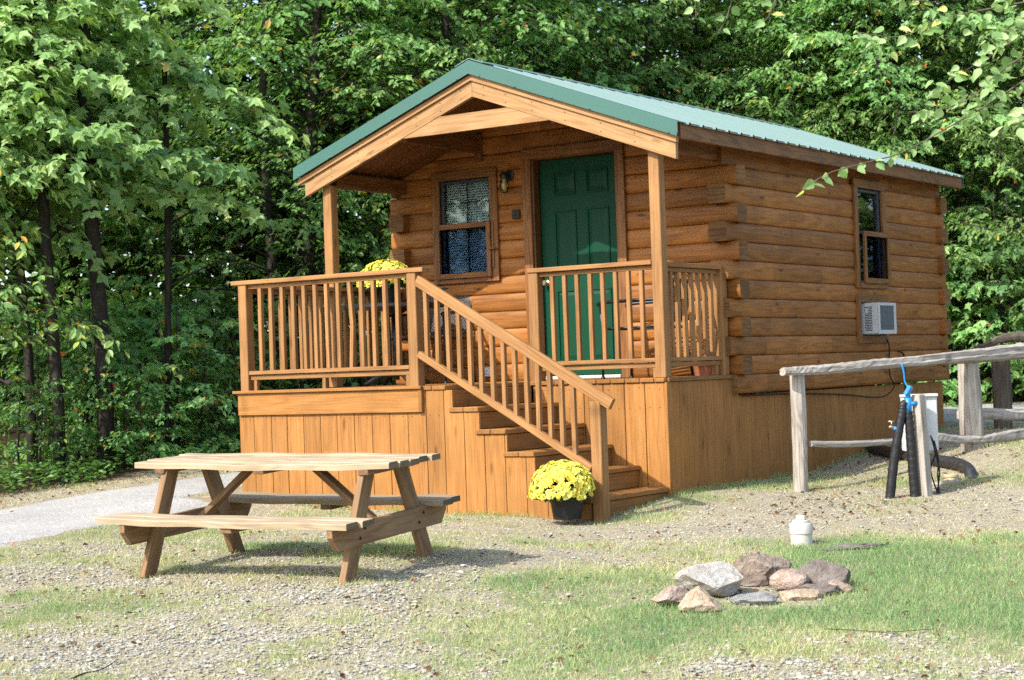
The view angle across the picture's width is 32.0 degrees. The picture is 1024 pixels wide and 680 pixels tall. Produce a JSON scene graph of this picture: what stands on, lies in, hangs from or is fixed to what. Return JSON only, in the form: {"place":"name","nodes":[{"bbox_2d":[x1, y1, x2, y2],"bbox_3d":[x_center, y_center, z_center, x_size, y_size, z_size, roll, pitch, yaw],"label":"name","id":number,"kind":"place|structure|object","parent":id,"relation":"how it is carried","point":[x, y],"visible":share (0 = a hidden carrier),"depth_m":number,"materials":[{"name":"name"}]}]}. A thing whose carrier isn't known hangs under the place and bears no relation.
{"place":"outdoors","nodes":[
{"label":"outdoors","id":0,"kind":"place"},
{"bbox_2d":[0,0,1018,338],"label":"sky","id":1,"kind":"structure","parent":0,"point":[27,274],"materials":[{"name":"white"}]},
{"bbox_2d":[0,315,1023,679],"bbox_3d":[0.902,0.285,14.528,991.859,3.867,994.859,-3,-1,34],"label":"ground","id":2,"kind":"structure","parent":0,"point":[690,519],"depth_m":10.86,"materials":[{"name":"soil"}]},
{"bbox_2d":[5,12,48,469],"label":"tree stem","id":3,"kind":"object","parent":2,"relation":"on","point":[28,368],"visible":0.29,"depth_m":19.06,"materials":[{"name":"brown plant"}]},
{"bbox_2d":[0,374,108,482],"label":"wood shrub","id":4,"kind":"object","parent":2,"relation":"on","point":[6,451],"visible":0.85,"depth_m":18.06,"materials":[{"name":"green plant"}]},
{"bbox_2d":[32,3,93,473],"bbox_3d":[-5.018,-2.248,18.750,1.050,7.508,1.586,-2,-1,-21],"label":"tree stem","id":5,"kind":"object","parent":2,"relation":"on","point":[55,367],"visible":0.49,"depth_m":18.67,"materials":[{"name":"brown plant"}]},
{"bbox_2d":[12,2,114,470],"bbox_3d":[-4.483,-2.269,19.110,1.311,7.511,1.843,-3,-1,34],"label":"tree stem","id":6,"kind":"object","parent":2,"relation":"on","point":[105,427],"visible":0.45,"depth_m":18.96,"materials":[{"name":"brown plant"}]},
{"bbox_2d":[0,146,129,363],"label":"dogwood tree","id":7,"kind":"object","parent":2,"relation":"on","point":[23,315],"visible":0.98,"depth_m":17.65,"materials":[{"name":"green plant"}]},
{"bbox_2d":[0,300,135,457],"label":"wood shrub","id":8,"kind":"object","parent":2,"relation":"on","point":[38,371],"visible":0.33,"depth_m":21.04,"materials":[{"name":"green plant"}]},
{"bbox_2d":[0,303,167,464],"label":"wood shrub","id":9,"kind":"object","parent":2,"relation":"on","point":[74,394],"visible":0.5,"depth_m":19.27,"materials":[{"name":"green plant"}]},
{"bbox_2d":[0,30,188,268],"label":"shaded tree","id":10,"kind":"object","parent":2,"relation":"on","point":[26,264],"visible":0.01,"depth_m":23.66,"materials":[{"name":"green plant"}]},
{"bbox_2d":[73,659,118,678],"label":"twig","id":11,"kind":"object","parent":2,"relation":"on","point":[74,677],"visible":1,"depth_m":8.41,"materials":[{"name":"wood"}]},
{"bbox_2d":[16,262,198,447],"bbox_3d":[-5.129,0.305,22.471,2.533,2.530,2.401,-2,-1,2],"label":"wood shrub","id":12,"kind":"object","parent":2,"relation":"on","point":[65,289],"visible":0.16,"depth_m":22.34,"materials":[{"name":"green plant"}]},
{"bbox_2d":[41,351,209,472],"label":"wood shrub","id":13,"kind":"object","parent":2,"relation":"on","point":[128,435],"visible":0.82,"depth_m":18.78,"materials":[{"name":"green plant"}]},
{"bbox_2d":[0,0,298,424],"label":"maple tree","id":14,"kind":"object","parent":2,"relation":"on","point":[108,244],"visible":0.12,"depth_m":24.47,"materials":[{"name":"green plant"}]},
{"bbox_2d":[0,0,310,286],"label":"maple tree","id":15,"kind":"object","parent":2,"relation":"on","point":[116,153],"visible":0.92,"depth_m":18.80,"materials":[{"name":"green plant"}]},
{"bbox_2d":[60,259,255,448],"bbox_3d":[-4.202,0.325,21.311,2.401,2.530,2.532,-2,-1,18],"label":"wood shrub","id":16,"kind":"object","parent":2,"relation":"on","point":[141,321],"visible":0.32,"depth_m":21.07,"materials":[{"name":"green plant"}]},
{"bbox_2d":[96,298,267,462],"bbox_3d":[-3.577,0.543,19.625,2.026,2.024,1.921,-3,-1,42],"label":"wood shrub","id":17,"kind":"object","parent":2,"relation":"on","point":[183,352],"visible":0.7,"depth_m":19.57,"materials":[{"name":"green plant"}]},
{"bbox_2d":[130,2,247,448],"bbox_3d":[-3.701,-1.586,19.476,1.595,6.004,1.116,-2,-1,-25],"label":"tree stem","id":18,"kind":"object","parent":2,"relation":"on","point":[168,223],"visible":0.56,"depth_m":19.60,"materials":[{"name":"brown plant"}]},
{"bbox_2d":[22,0,389,412],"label":"shaded tree","id":19,"kind":"object","parent":2,"relation":"on","point":[227,182],"visible":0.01,"depth_m":27.72,"materials":[{"name":"green plant"}]},
{"bbox_2d":[115,281,298,442],"bbox_3d":[-3.722,0.359,22.558,2.745,2.206,2.595,-2,-1,-13],"label":"wood shrub","id":20,"kind":"object","parent":2,"relation":"on","point":[232,313],"visible":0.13,"depth_m":22.35,"materials":[{"name":"green plant"}]},
{"bbox_2d":[36,0,396,413],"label":"maple tree","id":21,"kind":"object","parent":2,"relation":"on","point":[188,232],"visible":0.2,"depth_m":23.88,"materials":[{"name":"green plant"}]},
{"bbox_2d":[153,326,291,452],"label":"wood shrub","id":22,"kind":"object","parent":2,"relation":"on","point":[226,386],"visible":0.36,"depth_m":19.96,"materials":[{"name":"green plant"}]},
{"bbox_2d":[209,0,280,389],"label":"tree stem","id":23,"kind":"object","parent":2,"relation":"on","point":[272,262],"visible":0.48,"depth_m":22.54,"materials":[{"name":"brown plant"}]},
{"bbox_2d":[42,0,496,387],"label":"broadleaf tree","id":24,"kind":"object","parent":2,"relation":"on","point":[307,235],"visible":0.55,"depth_m":22.31,"materials":[{"name":"green plant"}]},
{"bbox_2d":[95,452,459,583],"bbox_3d":[-1.408,1.105,11.190,1.940,0.783,1.341,-2,-1,27],"label":"picnic table","id":25,"kind":"object","parent":2,"relation":"on","point":[226,509],"visible":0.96,"depth_m":11.06,"materials":[{"name":"brown wood"}]},
{"bbox_2d":[36,0,533,381],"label":"shaded tree","id":26,"kind":"object","parent":2,"relation":"on","point":[277,21],"visible":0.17,"depth_m":23.69,"materials":[{"name":"green plant"}]},
{"bbox_2d":[226,301,382,415],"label":"wood shrub","id":27,"kind":"object","parent":2,"relation":"on","point":[301,382],"visible":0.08,"depth_m":21.16,"materials":[{"name":"green plant"}]},
{"bbox_2d":[223,232,393,428],"bbox_3d":[-2.542,-0.035,24.698,2.881,3.036,3.039,-2,-1,-2],"label":"wood shrub","id":28,"kind":"object","parent":2,"relation":"on","point":[294,384],"visible":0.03,"depth_m":24.62,"materials":[{"name":"green plant"}]},
{"bbox_2d":[288,261,395,388],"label":"wood shrub","id":29,"kind":"object","parent":2,"relation":"on","point":[361,381],"visible":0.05,"depth_m":22.48,"materials":[{"name":"green plant"}]},
{"bbox_2d":[172,0,595,347],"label":"broadleaf tree","id":30,"kind":"object","parent":2,"relation":"on","point":[475,27],"visible":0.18,"depth_m":22.76,"materials":[{"name":"green plant"}]},
{"bbox_2d":[171,0,655,229],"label":"shaded tree","id":31,"kind":"object","parent":2,"relation":"on","point":[181,225],"depth_m":29.56,"materials":[{"name":"green plant"}]},
{"bbox_2d":[215,0,615,315],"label":"maple tree","id":32,"kind":"object","parent":2,"relation":"on","point":[289,262],"visible":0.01,"depth_m":26.96,"materials":[{"name":"green plant"}]},
{"bbox_2d":[256,0,671,308],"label":"maple tree","id":33,"kind":"object","parent":2,"relation":"on","point":[604,80],"visible":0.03,"depth_m":25.46,"materials":[{"name":"green plant"}]},
{"bbox_2d":[0,400,1023,679],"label":"grass","id":34,"kind":"structure","parent":2,"relation":"on","point":[896,570],"depth_m":9.90,"materials":[{"name":"green plant"}]},
{"bbox_2d":[0,0,1023,413],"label":"wood","id":35,"kind":"object","parent":2,"relation":"on","point":[6,360],"visible":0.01,"depth_m":31.68,"materials":[{"name":"green plant"}]},
{"bbox_2d":[0,391,1023,679],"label":"fallen leaves","id":36,"kind":"object","parent":2,"relation":"on","point":[740,591],"visible":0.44,"depth_m":11.75,"materials":[{"name":"brown plant"}]},
{"bbox_2d":[0,386,1023,492],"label":"ground cover","id":37,"kind":"object","parent":2,"relation":"on","point":[15,475],"visible":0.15,"depth_m":17.77,"materials":[{"name":"green plant"}]},
{"bbox_2d":[353,0,693,271],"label":"slender tree","id":38,"kind":"object","parent":2,"relation":"on","point":[641,87],"visible":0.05,"depth_m":25.57,"materials":[{"name":"green plant"}]},
{"bbox_2d":[323,0,727,344],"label":"broadleaf tree","id":39,"kind":"object","parent":2,"relation":"on","point":[528,56],"visible":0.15,"depth_m":24.66,"materials":[{"name":"green plant"}]},
{"bbox_2d":[527,459,594,519],"bbox_3d":[0.374,1.123,13.472,0.535,0.453,0.540,-3,-1,34],"label":"potted chrysanthemum","id":40,"kind":"object","parent":2,"relation":"on","point":[563,491],"visible":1,"depth_m":13.33,"materials":[{"name":"yellow plant"}]},
{"bbox_2d":[384,0,758,208],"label":"shaded tree","id":41,"kind":"object","parent":2,"relation":"on","point":[699,34],"depth_m":29.35,"materials":[{"name":"green plant"}]},
{"bbox_2d":[231,58,963,521],"bbox_3d":[1.195,-0.457,17.746,4.132,4.034,7.610,-3,-1,34],"label":"log cabin","id":42,"kind":"object","parent":2,"relation":"on","point":[615,196],"visible":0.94,"depth_m":15.86,"materials":[{"name":"brown wood"}]},
{"bbox_2d":[343,302,443,386],"bbox_3d":[-1.080,0.048,16.609,0.950,0.757,0.950,-3,-1,34],"label":"patio table","id":43,"kind":"object","parent":42,"relation":"on","point":[392,313],"visible":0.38,"depth_m":16.53,"materials":[{"name":"black metal"}]},
{"bbox_2d":[356,259,407,302],"bbox_3d":[-1.171,-0.544,16.640,0.571,0.426,0.558,-3,-1,34],"label":"potted chrysanthemum","id":44,"kind":"object","parent":43,"relation":"on","point":[386,264],"visible":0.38,"depth_m":16.55,"materials":[{"name":"yellow plant"}]},
{"bbox_2d":[389,287,475,384],"bbox_3d":[-0.741,-0.048,16.974,0.669,0.928,0.702,-2,-1,26],"label":"patio chair","id":45,"kind":"object","parent":42,"relation":"on","point":[467,303],"visible":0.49,"depth_m":17.11,"materials":[{"name":"brown wood"}]},
{"bbox_2d":[431,167,500,284],"bbox_3d":[-0.413,-1.088,17.190,0.766,1.082,0.238,-3,-1,34],"label":"window","id":46,"kind":"structure","parent":42,"relation":"in","point":[473,226],"depth_m":17.21,"materials":[{"name":"brown wood"}]},
{"bbox_2d":[499,170,513,192],"bbox_3d":[-0.059,-1.488,16.797,0.100,0.220,0.143,-3,-1,34],"label":"wall lantern","id":47,"kind":"object","parent":42,"relation":"attached to","point":[507,176],"depth_m":16.78,"materials":[{"name":"black metal"}]},
{"bbox_2d":[521,139,629,380],"bbox_3d":[0.619,-0.723,16.489,1.108,2.164,0.165,-3,-1,34],"label":"door","id":48,"kind":"structure","parent":42,"relation":"in","point":[583,221],"depth_m":16.53,"materials":[{"name":"green paint"}]},
{"bbox_2d":[596,272,693,378],"bbox_3d":[1.176,-0.139,15.501,0.702,0.928,0.669,-2,-1,29],"label":"patio chair","id":49,"kind":"object","parent":42,"relation":"on","point":[635,301],"visible":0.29,"depth_m":15.40,"materials":[{"name":"brown wood"}]},
{"bbox_2d":[689,353,715,375],"bbox_3d":[1.644,0.211,15.414,0.232,0.190,0.232,-3,-1,34],"label":"terracotta pot","id":50,"kind":"object","parent":42,"relation":"on","point":[702,370],"visible":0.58,"depth_m":15.34,"materials":[{"name":"orange ceramic"}]},
{"bbox_2d":[742,334,894,397],"bbox_3d":[2.939,0.269,16.990,0.061,0.648,3.263,-3,-1,36],"label":"power cable","id":51,"kind":"object","parent":42,"relation":"hanging from","point":[833,393],"visible":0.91,"depth_m":17.48,"materials":[{"name":"black rubber"}]},
{"bbox_2d":[851,178,891,288],"bbox_3d":[3.553,-1.059,18.044,0.227,1.088,0.783,-3,-1,34],"label":"window","id":52,"kind":"structure","parent":42,"relation":"in","point":[867,234],"depth_m":18.07,"materials":[{"name":"brown wood"}]},
{"bbox_2d":[861,302,896,334],"bbox_3d":[3.626,-0.212,17.987,0.328,0.313,0.449,-3,-1,34],"label":"air conditioner","id":53,"kind":"object","parent":42,"relation":"attached to","point":[878,318],"visible":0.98,"depth_m":17.80,"materials":[{"name":"white metal"}]},
{"bbox_2d":[897,351,905,390],"bbox_3d":[4.052,0.442,18.556,0.077,0.672,0.145,-2,-1,14],"label":"wall cable","id":54,"kind":"object","parent":42,"relation":"attached to","point":[901,352],"depth_m":18.58,"materials":[{"name":"black rubber"}]},
{"bbox_2d":[864,445,977,478],"bbox_3d":[3.623,1.145,16.562,0.237,0.288,3.576,-2,-1,-5],"label":"drain pipe","id":55,"kind":"object","parent":42,"relation":"attached to","point":[967,468],"visible":0.52,"depth_m":15.29,"materials":[{"name":"black plastic"}]},
{"bbox_2d":[506,0,827,136],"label":"slender tree","id":56,"kind":"object","parent":2,"relation":"on","point":[647,43],"visible":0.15,"depth_m":26.27,"materials":[{"name":"green plant"}]},
{"bbox_2d":[651,585,688,604],"bbox_3d":[0.855,1.385,9.703,0.218,0.105,0.169,-2,-1,-24],"label":"fire pit stone","id":57,"kind":"object","parent":2,"relation":"on","point":[673,594],"visible":0.82,"depth_m":9.65,"materials":[{"name":"brown stone"}]},
{"bbox_2d":[678,586,724,612],"bbox_3d":[1.005,1.382,9.523,0.249,0.140,0.164,-2,-1,9],"label":"fire pit stone","id":58,"kind":"object","parent":2,"relation":"on","point":[696,598],"visible":0.96,"depth_m":9.47,"materials":[{"name":"brown stone"}]},
{"bbox_2d":[673,561,742,596],"bbox_3d":[1.096,1.347,10.030,0.352,0.200,0.339,-2,-1,-18],"label":"fire pit stone","id":59,"kind":"object","parent":2,"relation":"on","point":[719,578],"visible":0.84,"depth_m":9.96,"materials":[{"name":"grey stone"}]},
{"bbox_2d":[563,0,870,121],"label":"shaded tree","id":60,"kind":"object","parent":2,"relation":"on","point":[701,53],"visible":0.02,"depth_m":30.82,"materials":[{"name":"green plant"}]},
{"bbox_2d":[541,0,933,147],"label":"maple tree","id":61,"kind":"object","parent":2,"relation":"on","point":[783,106],"visible":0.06,"depth_m":26.85,"materials":[{"name":"green plant"}]},
{"bbox_2d":[729,592,778,604],"bbox_3d":[1.309,1.397,9.655,0.276,0.072,0.156,-2,-1,9],"label":"fire pit stone","id":62,"kind":"object","parent":2,"relation":"on","point":[760,598],"visible":0.98,"depth_m":9.60,"materials":[{"name":"grey stone"}]},
{"bbox_2d":[732,550,791,585],"bbox_3d":[1.445,1.323,10.356,0.346,0.206,0.272,-2,-1,12],"label":"fire pit stone","id":63,"kind":"object","parent":2,"relation":"on","point":[755,568],"visible":0.86,"depth_m":10.26,"materials":[{"name":"beige stone"}]},
{"bbox_2d":[769,568,810,589],"bbox_3d":[1.562,1.341,10.052,0.231,0.111,0.167,-2,-1,15],"label":"fire pit stone","id":64,"kind":"object","parent":2,"relation":"on","point":[787,579],"visible":0.9,"depth_m":9.99,"materials":[{"name":"brown stone"}]},
{"bbox_2d":[778,588,819,600],"bbox_3d":[1.567,1.394,9.757,0.227,0.071,0.152,-2,-1,12],"label":"fire pit stone","id":65,"kind":"object","parent":2,"relation":"on","point":[802,594],"visible":0.99,"depth_m":9.71,"materials":[{"name":"brown stone"}]},
{"bbox_2d":[789,515,812,545],"bbox_3d":[1.915,1.277,11.832,0.154,0.235,0.154,-3,-1,34],"label":"pvc cleanout","id":66,"kind":"object","parent":2,"relation":"on","point":[801,528],"visible":0.94,"depth_m":11.77,"materials":[{"name":"white plastic"}]},
{"bbox_2d":[605,0,1022,179],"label":"shaded tree","id":67,"kind":"object","parent":2,"relation":"on","point":[711,11],"visible":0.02,"depth_m":28.86,"materials":[{"name":"green plant"}]},
{"bbox_2d":[650,0,978,389],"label":"broadleaf tree","id":68,"kind":"object","parent":2,"relation":"on","point":[752,74],"visible":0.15,"depth_m":25.83,"materials":[{"name":"green plant"}]},
{"bbox_2d":[797,584,838,595],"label":"fire pit stone","id":69,"kind":"object","parent":2,"relation":"on","point":[824,589],"visible":0.73,"depth_m":9.83,"materials":[{"name":"grey stone"}]},
{"bbox_2d":[799,559,850,583],"bbox_3d":[1.762,1.318,10.100,0.273,0.160,0.233,-3,-1,34],"label":"fire pit stone","id":70,"kind":"object","parent":2,"relation":"on","point":[817,571],"visible":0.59,"depth_m":10.04,"materials":[{"name":"grey stone"}]},
{"bbox_2d":[827,579,853,592],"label":"fire pit stone","id":71,"kind":"object","parent":2,"relation":"on","point":[842,586],"visible":0.76,"depth_m":9.90,"materials":[{"name":"brown stone"}]},
{"bbox_2d":[659,0,1023,196],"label":"birch tree","id":72,"kind":"object","parent":2,"relation":"on","point":[1002,75],"visible":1,"depth_m":8.83,"materials":[{"name":"green plant"}]},
{"bbox_2d":[811,543,891,550],"bbox_3d":[2.192,1.338,11.590,0.594,0.050,0.236,-2,-1,-18],"label":"bark slab","id":73,"kind":"object","parent":2,"relation":"on","point":[864,545],"depth_m":11.51,"materials":[{"name":"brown wood"}]},
{"bbox_2d":[694,0,1023,387],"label":"slender tree","id":74,"kind":"object","parent":2,"relation":"on","point":[846,133],"visible":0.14,"depth_m":25.71,"materials":[{"name":"green plant"}]},
{"bbox_2d":[700,0,1023,382],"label":"maple tree","id":75,"kind":"object","parent":2,"relation":"on","point":[831,37],"visible":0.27,"depth_m":25.12,"materials":[{"name":"green plant"}]},
{"bbox_2d":[710,0,1021,208],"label":"shaded tree","id":76,"kind":"object","parent":2,"relation":"on","point":[713,73],"depth_m":28.96,"materials":[{"name":"green plant"}]},
{"bbox_2d":[824,628,929,631],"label":"twig","id":77,"kind":"object","parent":2,"relation":"on","point":[873,631],"visible":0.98,"depth_m":8.73,"materials":[{"name":"brown wood"}]},
{"bbox_2d":[885,400,907,498],"bbox_3d":[3.031,0.888,14.097,0.215,0.830,0.079,-2,-1,2],"label":"standpipe","id":78,"kind":"object","parent":2,"relation":"on","point":[897,428],"visible":0.98,"depth_m":14.07,"materials":[{"name":"black plastic"}]},
{"bbox_2d":[774,0,1023,368],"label":"shaded tree","id":79,"kind":"object","parent":2,"relation":"on","point":[989,110],"visible":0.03,"depth_m":28.66,"materials":[{"name":"green plant"}]},
{"bbox_2d":[780,343,1023,491],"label":"rail fence","id":80,"kind":"object","parent":2,"relation":"on","point":[971,436],"visible":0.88,"depth_m":15.63,"materials":[{"name":"grey wood"}]},
{"bbox_2d":[793,0,1023,394],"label":"broadleaf tree","id":81,"kind":"object","parent":2,"relation":"on","point":[960,196],"visible":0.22,"depth_m":25.06,"materials":[{"name":"green plant"}]},
{"bbox_2d":[901,363,919,496],"bbox_3d":[3.145,0.736,14.101,0.115,1.118,0.080,-2,-1,-17],"label":"water hydrant","id":82,"kind":"object","parent":2,"relation":"on","point":[912,460],"visible":0.91,"depth_m":14.07,"materials":[{"name":"blue paint"}]},
{"bbox_2d":[912,394,932,496],"bbox_3d":[3.242,0.860,14.117,0.101,0.864,0.102,-1,-1,-39],"label":"utility post","id":83,"kind":"object","parent":2,"relation":"on","point":[922,447],"visible":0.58,"depth_m":14.09,"materials":[{"name":"grey wood"}]},
{"bbox_2d":[899,393,939,493],"bbox_3d":[3.266,0.868,14.287,0.282,0.874,0.135,-2,-1,0],"label":"electric box","id":84,"kind":"object","parent":83,"relation":"attached to","point":[931,411],"visible":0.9,"depth_m":14.24,"materials":[{"name":"white metal"}]},
{"bbox_2d":[846,0,1023,327],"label":"slender tree","id":85,"kind":"object","parent":2,"relation":"on","point":[975,128],"visible":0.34,"depth_m":25.09,"materials":[{"name":"green plant"}]},
{"bbox_2d":[901,271,991,405],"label":"wood shrub","id":86,"kind":"object","parent":2,"relation":"on","point":[960,319],"visible":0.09,"depth_m":25.05,"materials":[{"name":"green plant"}]},
{"bbox_2d":[932,479,960,485],"bbox_3d":[3.537,1.180,14.644,0.280,0.084,0.070,-2,-1,14],"label":"wood offcut","id":87,"kind":"object","parent":2,"relation":"on","point":[949,482],"visible":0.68,"depth_m":14.62,"materials":[{"name":"beige wood"}]},
{"bbox_2d":[943,474,958,479],"bbox_3d":[3.647,1.149,14.850,0.124,0.072,0.124,-3,-1,34],"label":"drain collar","id":88,"kind":"object","parent":2,"relation":"on","point":[950,476],"visible":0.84,"depth_m":14.80,"materials":[{"name":"beige plastic"}]},
{"bbox_2d":[883,205,1023,406],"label":"wood shrub","id":89,"kind":"object","parent":2,"relation":"on","point":[951,389],"visible":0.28,"depth_m":24.46,"materials":[{"name":"green plant"}]},
{"bbox_2d":[932,189,1023,403],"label":"wood shrub","id":90,"kind":"object","parent":2,"relation":"on","point":[987,258],"visible":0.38,"depth_m":24.27,"materials":[{"name":"green plant"}]},
{"bbox_2d":[949,275,1023,401],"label":"wood shrub","id":91,"kind":"object","parent":2,"relation":"on","point":[1019,366],"visible":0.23,"depth_m":24.36,"materials":[{"name":"green plant"}]},
{"bbox_2d":[957,331,1023,428],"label":"rail fence","id":92,"kind":"object","parent":2,"relation":"on","point":[1002,413],"visible":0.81,"depth_m":18.90,"materials":[{"name":"grey wood"}]},
{"bbox_2d":[0,403,1023,546],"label":"gravel road","id":93,"kind":"structure","parent":0,"point":[43,519],"depth_m":14.98,"materials":[{"name":"grey gravel"}]}
]}

